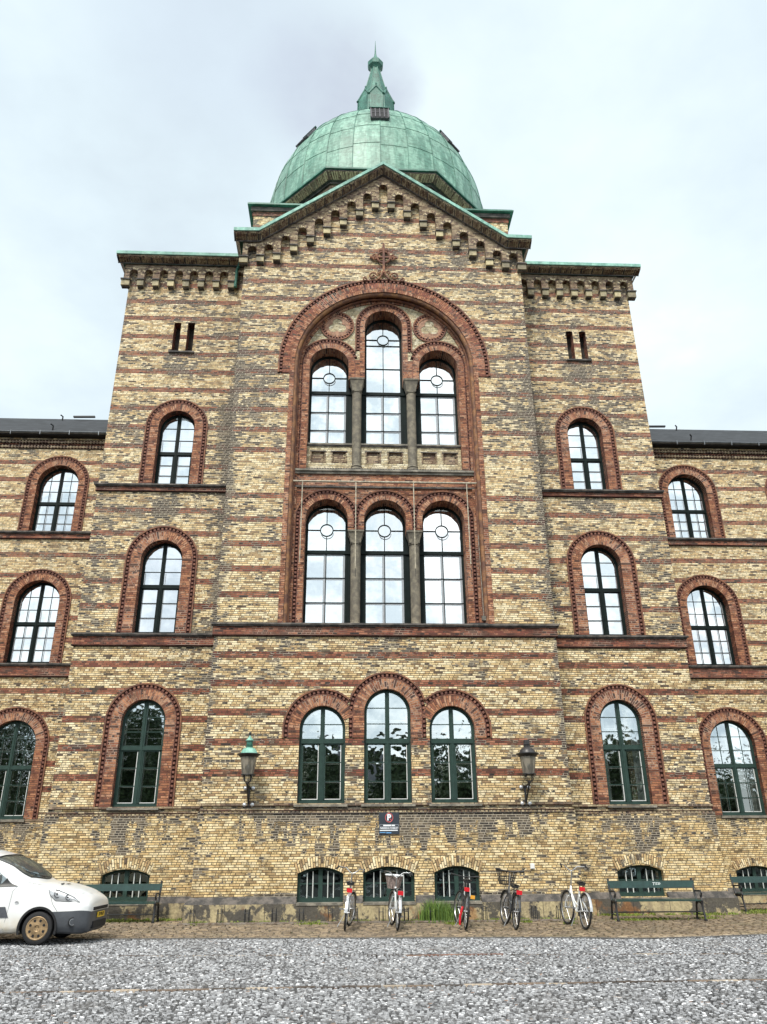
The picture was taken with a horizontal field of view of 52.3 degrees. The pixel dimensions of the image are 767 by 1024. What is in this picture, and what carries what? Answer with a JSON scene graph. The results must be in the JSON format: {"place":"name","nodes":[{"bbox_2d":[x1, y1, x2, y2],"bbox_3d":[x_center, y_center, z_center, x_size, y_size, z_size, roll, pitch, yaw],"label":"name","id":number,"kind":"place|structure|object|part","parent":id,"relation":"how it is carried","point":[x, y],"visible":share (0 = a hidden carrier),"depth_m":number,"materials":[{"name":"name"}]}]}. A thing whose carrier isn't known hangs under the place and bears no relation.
{"place":"outdoors","nodes":[
{"label":"outdoors","id":0,"kind":"place"},
{"bbox_2d":[0,935,766,1023],"bbox_3d":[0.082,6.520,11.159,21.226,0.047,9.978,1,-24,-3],"label":"road","id":1,"kind":"structure","parent":0,"point":[738,1002],"depth_m":10.01,"materials":[{"name":"grey gravel"}]},
{"bbox_2d":[0,850,108,945],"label":"delivery van","id":2,"kind":"object","parent":1,"relation":"on","point":[39,904],"visible":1,"depth_m":14.45,"materials":[{"name":"white paint"}]},
{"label":"quarter window","id":3,"kind":"part","parent":2,"relation":"part of","materials":[{"name":"glass"}]},
{"bbox_2d":[0,953,766,993],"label":"drainage channel","id":4,"kind":"object","parent":1,"relation":"on","point":[327,987],"visible":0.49,"depth_m":9.67,"materials":[{"name":"grey stone"}]},
{"bbox_2d":[0,903,766,938],"bbox_3d":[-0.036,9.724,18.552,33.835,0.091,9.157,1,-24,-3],"label":"pavement","id":5,"kind":"structure","parent":0,"point":[738,924],"depth_m":16.46,"materials":[{"name":"stone"}]},
{"bbox_2d":[77,881,162,922],"bbox_3d":[-6.335,9.198,18.406,2.040,0.883,0.630,1,-24,-3],"label":"park bench","id":6,"kind":"object","parent":5,"relation":"on","point":[128,887],"visible":0.56,"depth_m":18.71,"materials":[{"name":"green paint"}]},
{"bbox_2d":[177,908,311,924],"bbox_3d":[-3.101,9.181,17.727,3.080,0.308,0.217,1,-24,-3],"label":"bicycle rack","id":7,"kind":"object","parent":5,"relation":"on","point":[232,923],"visible":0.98,"depth_m":17.62,"materials":[{"name":"metal"}]},
{"bbox_2d":[336,865,364,930],"bbox_3d":[-0.734,8.351,16.949,0.659,1.235,1.750,-1,-24,0],"label":"bicycle","id":8,"kind":"object","parent":5,"relation":"on","point":[348,909],"visible":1,"depth_m":16.88,"materials":[{"name":"metal"}]},
{"bbox_2d":[317,907,444,923],"bbox_3d":[-0.054,9.217,17.862,2.900,0.308,0.217,1,-24,-3],"label":"bicycle rack","id":9,"kind":"object","parent":5,"relation":"on","point":[379,921],"visible":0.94,"depth_m":17.74,"materials":[{"name":"metal"}]},
{"bbox_2d":[384,870,413,930],"bbox_3d":[0.356,8.379,16.907,0.668,1.137,1.759,2,-24,-5],"label":"bicycle","id":10,"kind":"object","parent":5,"relation":"on","point":[394,881],"visible":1,"depth_m":17.29,"materials":[{"name":"metal"}]},
{"bbox_2d":[106,908,766,925],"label":"weeds","id":11,"kind":"object","parent":5,"relation":"on","point":[750,911],"visible":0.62,"depth_m":18.40,"materials":[{"name":"green plant"}]},
{"bbox_2d":[417,897,462,922],"bbox_3d":[1.296,9.159,18.016,1.120,0.555,0.828,1,-24,-3],"label":"tall grass tuft","id":12,"kind":"object","parent":5,"relation":"on","point":[439,913],"visible":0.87,"depth_m":17.89,"materials":[{"name":"green plant"}]},
{"bbox_2d":[451,873,478,929],"bbox_3d":[1.831,8.447,17.001,0.647,1.066,1.731,0,-24,-1],"label":"bicycle","id":13,"kind":"object","parent":5,"relation":"on","point":[464,909],"visible":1,"depth_m":16.84,"materials":[{"name":"metal"}]},
{"bbox_2d":[447,905,570,921],"bbox_3d":[2.902,9.252,17.993,2.900,0.308,0.217,1,-24,-3],"label":"bicycle rack","id":14,"kind":"object","parent":5,"relation":"on","point":[494,920],"visible":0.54,"depth_m":17.89,"materials":[{"name":"metal"}]},
{"bbox_2d":[496,868,523,929],"bbox_3d":[2.839,8.334,16.880,0.657,1.170,1.759,1,-24,-3],"label":"bicycle","id":15,"kind":"object","parent":5,"relation":"on","point":[514,911],"visible":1,"depth_m":17.04,"materials":[{"name":"metal"}]},
{"bbox_2d":[560,863,592,929],"bbox_3d":[4.251,8.285,16.896,0.672,1.255,1.762,2,-24,-7],"label":"bicycle","id":16,"kind":"object","parent":5,"relation":"on","point":[579,909],"visible":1,"depth_m":16.73,"materials":[{"name":"metal"}]},
{"bbox_2d":[606,878,707,921],"bbox_3d":[6.305,8.968,18.082,2.040,0.883,0.630,0,-24,0],"label":"park bench","id":17,"kind":"object","parent":5,"relation":"on","point":[654,884],"visible":1,"depth_m":18.33,"materials":[{"name":"green paint"}]},
{"bbox_2d":[729,874,766,911],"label":"park bench","id":18,"kind":"object","parent":5,"relation":"on","point":[751,879],"visible":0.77,"depth_m":20.73,"materials":[{"name":"green paint"}]},
{"bbox_2d":[0,0,766,430],"label":"sky","id":19,"kind":"structure","parent":0,"point":[611,131],"materials":[{"name":"white"}]},
{"label":"ground","id":20,"kind":"structure","parent":0,"visible":0},
{"bbox_2d":[0,42,766,922],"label":"barracks building","id":21,"kind":"structure","parent":20,"relation":"on","point":[364,494],"depth_m":23.07,"materials":[{"name":"brick"}]},
{"bbox_2d":[0,721,35,821],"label":"window","id":22,"kind":"structure","parent":21,"relation":"in","point":[17,738],"depth_m":24.16,"materials":[{"name":"glass"}]},
{"bbox_2d":[6,583,58,662],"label":"window","id":23,"kind":"structure","parent":21,"relation":"in","point":[37,607],"depth_m":26.07,"materials":[{"name":"glass"}]},
{"bbox_2d":[32,469,77,530],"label":"window","id":24,"kind":"structure","parent":21,"relation":"in","point":[54,511],"depth_m":27.90,"materials":[{"name":"clear glass"}]},
{"bbox_2d":[101,869,149,901],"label":"window","id":25,"kind":"structure","parent":21,"relation":"in","point":[123,876],"depth_m":19.48,"materials":[{"name":"green paint"}]},
{"bbox_2d":[106,700,164,809],"bbox_3d":[-6.442,6.393,20.670,1.310,2.820,0.320,1,-24,-3],"label":"window","id":26,"kind":"structure","parent":21,"relation":"in","point":[142,734],"depth_m":20.74,"materials":[{"name":"glass"}]},
{"bbox_2d":[134,543,181,632],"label":"window","id":27,"kind":"structure","parent":21,"relation":"in","point":[162,564],"depth_m":22.70,"materials":[{"name":"clear glass"}]},
{"bbox_2d":[154,415,194,483],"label":"window","id":28,"kind":"structure","parent":21,"relation":"in","point":[173,465],"depth_m":24.54,"materials":[{"name":"clear glass"}]},
{"bbox_2d":[237,732,260,806],"bbox_3d":[-3.297,6.273,19.087,0.570,1.710,0.791,1,-24,-3],"label":"wall lantern","id":29,"kind":"object","parent":21,"relation":"attached to","point":[248,755],"depth_m":18.94,"materials":[{"name":"green metal"}]},
{"bbox_2d":[297,867,342,901],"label":"window","id":30,"kind":"structure","parent":21,"relation":"in","point":[317,884],"depth_m":18.59,"materials":[{"name":"green paint"}]},
{"bbox_2d":[294,707,346,806],"bbox_3d":[-1.557,6.147,19.729,1.310,2.450,0.300,1,-24,-3],"label":"window","id":31,"kind":"structure","parent":21,"relation":"in","point":[321,768],"depth_m":19.79,"materials":[{"name":"glass"}]},
{"bbox_2d":[303,506,350,622],"bbox_3d":[-1.663,1.561,22.564,1.430,3.815,0.090,1,-24,-3],"label":"window","id":32,"kind":"structure","parent":21,"relation":"in","point":[326,542],"depth_m":22.56,"materials":[{"name":"clear glass"}]},
{"bbox_2d":[308,356,350,442],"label":"window","id":33,"kind":"structure","parent":21,"relation":"in","point":[328,399],"depth_m":24.77,"materials":[{"name":"clear glass"}]},
{"bbox_2d":[362,320,405,443],"bbox_3d":[-0.008,-4.140,25.136,1.420,4.980,0.090,1,-24,-3],"label":"window","id":34,"kind":"structure","parent":21,"relation":"in","point":[383,401],"depth_m":25.12,"materials":[{"name":"clear glass"}]},
{"bbox_2d":[361,506,408,622],"bbox_3d":[0.035,1.581,22.639,1.430,3.815,0.090,1,-24,-3],"label":"window","id":35,"kind":"structure","parent":21,"relation":"in","point":[384,568],"depth_m":22.63,"materials":[{"name":"clear glass"}]},
{"bbox_2d":[361,690,415,806],"bbox_3d":[0.105,5.968,19.890,1.340,2.885,0.300,1,-24,-3],"label":"window","id":36,"kind":"structure","parent":21,"relation":"in","point":[387,733],"depth_m":19.94,"materials":[{"name":"glass"}]},
{"bbox_2d":[379,812,398,833],"bbox_3d":[0.137,7.596,19.052,0.494,0.500,0.030,1,-24,-3],"label":"parking sign","id":37,"kind":"object","parent":21,"relation":"attached to","point":[388,822],"visible":1,"depth_m":19.05,"materials":[{"name":"metal"}]},
{"bbox_2d":[363,866,414,901],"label":"window","id":38,"kind":"structure","parent":21,"relation":"in","point":[375,889],"depth_m":18.67,"materials":[{"name":"green paint"}]},
{"bbox_2d":[416,359,458,444],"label":"window","id":39,"kind":"structure","parent":21,"relation":"in","point":[437,396],"depth_m":24.93,"materials":[{"name":"clear glass"}]},
{"bbox_2d":[419,507,466,623],"bbox_3d":[1.733,1.601,22.714,1.430,3.815,0.090,1,-24,-3],"label":"window","id":40,"kind":"structure","parent":21,"relation":"in","point":[443,576],"depth_m":22.71,"materials":[{"name":"clear glass"}]},
{"bbox_2d":[429,707,481,805],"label":"window","id":41,"kind":"structure","parent":21,"relation":"in","point":[452,742],"depth_m":19.94,"materials":[{"name":"glass"}]},
{"bbox_2d":[434,866,479,900],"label":"window","id":42,"kind":"structure","parent":21,"relation":"in","point":[447,885],"depth_m":18.75,"materials":[{"name":"green paint"}]},
{"bbox_2d":[516,740,538,804],"bbox_3d":[3.576,6.447,19.350,0.570,1.507,0.791,1,-24,-3],"label":"wall lantern","id":43,"kind":"object","parent":21,"relation":"attached to","point":[527,754],"depth_m":19.23,"materials":[{"name":"grey paint"}]},
{"bbox_2d":[568,422,605,488],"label":"window","id":44,"kind":"structure","parent":21,"relation":"in","point":[584,441],"depth_m":25.12,"materials":[{"name":"clear glass"}]},
{"bbox_2d":[581,548,626,634],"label":"window","id":45,"kind":"structure","parent":21,"relation":"in","point":[603,596],"depth_m":23.28,"materials":[{"name":"glass"}]},
{"bbox_2d":[600,701,656,807],"bbox_3d":[6.545,6.546,21.244,1.310,2.820,0.320,1,-24,-3],"label":"window","id":46,"kind":"structure","parent":21,"relation":"in","point":[627,782],"depth_m":21.31,"materials":[{"name":"glass"}]},
{"bbox_2d":[617,865,664,896],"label":"window","id":47,"kind":"structure","parent":21,"relation":"in","point":[635,872],"depth_m":20.06,"materials":[{"name":"green paint"}]},
{"bbox_2d":[668,477,710,537],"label":"window","id":48,"kind":"structure","parent":21,"relation":"in","point":[688,507],"depth_m":28.92,"materials":[{"name":"clear glass"}]},
{"bbox_2d":[687,588,735,664],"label":"window","id":49,"kind":"structure","parent":21,"relation":"in","point":[707,612],"depth_m":27.09,"materials":[{"name":"glass"}]},
{"bbox_2d":[710,721,766,817],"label":"window","id":50,"kind":"structure","parent":21,"relation":"in","point":[740,794],"depth_m":25.10,"materials":[{"name":"glass"}]},
{"bbox_2d":[736,866,766,891],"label":"window","id":51,"kind":"structure","parent":21,"relation":"in","point":[750,870],"depth_m":23.83,"materials":[{"name":"green paint"}]},
{"bbox_2d":[0,934,766,940],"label":"kerb","id":52,"kind":"structure","parent":20,"relation":"on","point":[623,938],"depth_m":14.96,"materials":[{"name":"stone"}]}
]}

